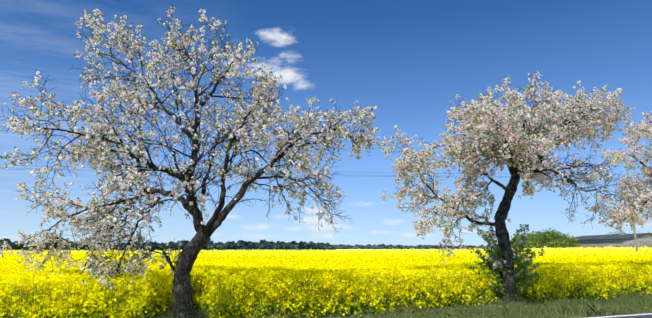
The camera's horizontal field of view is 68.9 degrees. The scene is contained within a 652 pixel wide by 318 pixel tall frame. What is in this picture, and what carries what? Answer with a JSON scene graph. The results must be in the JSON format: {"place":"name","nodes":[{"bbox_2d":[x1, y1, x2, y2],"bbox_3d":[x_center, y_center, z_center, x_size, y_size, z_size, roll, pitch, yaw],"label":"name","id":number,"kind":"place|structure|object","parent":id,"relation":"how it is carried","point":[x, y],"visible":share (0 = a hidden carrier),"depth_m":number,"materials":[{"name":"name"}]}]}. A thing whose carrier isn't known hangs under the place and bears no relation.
{"place":"outdoors","nodes":[
{"label":"outdoors","id":0,"kind":"place"},
{"bbox_2d":[1,249,649,317],"bbox_3d":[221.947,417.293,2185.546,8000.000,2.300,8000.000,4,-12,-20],"label":"ground","id":1,"kind":"structure","parent":0,"point":[290,250],"depth_m":548.76,"materials":[{"name":"plant"}]},
{"bbox_2d":[0,4,380,317],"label":"blossoming tree","id":2,"kind":"object","parent":1,"relation":"on","point":[104,220],"visible":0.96,"depth_m":11.06,"materials":[{"name":"white plant"}]},
{"bbox_2d":[0,238,539,249],"bbox_3d":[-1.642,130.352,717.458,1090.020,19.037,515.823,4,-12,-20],"label":"forest belt","id":3,"kind":"object","parent":1,"relation":"on","point":[240,244],"visible":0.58,"depth_m":633.69,"materials":[{"name":"green plant"}]},
{"bbox_2d":[0,245,651,317],"bbox_3d":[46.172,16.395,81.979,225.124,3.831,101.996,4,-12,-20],"label":"rapeseed plants","id":4,"kind":"object","parent":1,"relation":"on","point":[605,271],"visible":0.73,"depth_m":12.76,"materials":[{"name":"yellow plant"}]},
{"bbox_2d":[15,165,641,251],"bbox_3d":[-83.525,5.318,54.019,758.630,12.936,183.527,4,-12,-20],"label":"power line","id":5,"kind":"object","parent":1,"relation":"on","point":[635,238],"visible":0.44,"depth_m":67.90,"materials":[{"name":"black metal"}]},
{"bbox_2d":[150,282,651,317],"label":"verge grass","id":6,"kind":"structure","parent":1,"relation":"on","point":[639,302],"depth_m":12.13,"materials":[{"name":"green plant"}]},
{"bbox_2d":[375,71,641,303],"bbox_3d":[6.855,0.715,15.144,9.299,7.524,6.378,4,-12,-20],"label":"blossoming tree","id":7,"kind":"object","parent":1,"relation":"on","point":[529,145],"visible":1,"depth_m":14.18,"materials":[{"name":"white plant"}]},
{"bbox_2d":[510,227,648,248],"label":"farm trees","id":8,"kind":"object","parent":1,"relation":"on","point":[551,239],"visible":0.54,"depth_m":147.37,"materials":[{"name":"green plant"}]},
{"bbox_2d":[538,233,651,247],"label":"hill","id":9,"kind":"structure","parent":1,"relation":"on","point":[618,240],"depth_m":141.74,"materials":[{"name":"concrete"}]},
{"bbox_2d":[585,109,651,234],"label":"blossoming tree","id":10,"kind":"object","parent":1,"relation":"on","point":[644,195],"visible":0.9,"depth_m":17.22,"materials":[{"name":"white plant"}]},
{"bbox_2d":[0,0,651,245],"label":"sky","id":11,"kind":"structure","parent":0,"point":[406,59],"materials":[{"name":"blue"}]},
{"bbox_2d":[336,249,427,250],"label":"rapeseed field","id":12,"kind":"structure","parent":0,"point":[369,249],"depth_m":494.88,"materials":[{"name":"yellow plant"}]},
{"bbox_2d":[581,313,651,317],"bbox_3d":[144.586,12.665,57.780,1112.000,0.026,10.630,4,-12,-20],"label":"road","id":13,"kind":"structure","parent":0,"point":[645,315],"depth_m":11.64,"materials":[{"name":"grey asphalt"}]}
]}

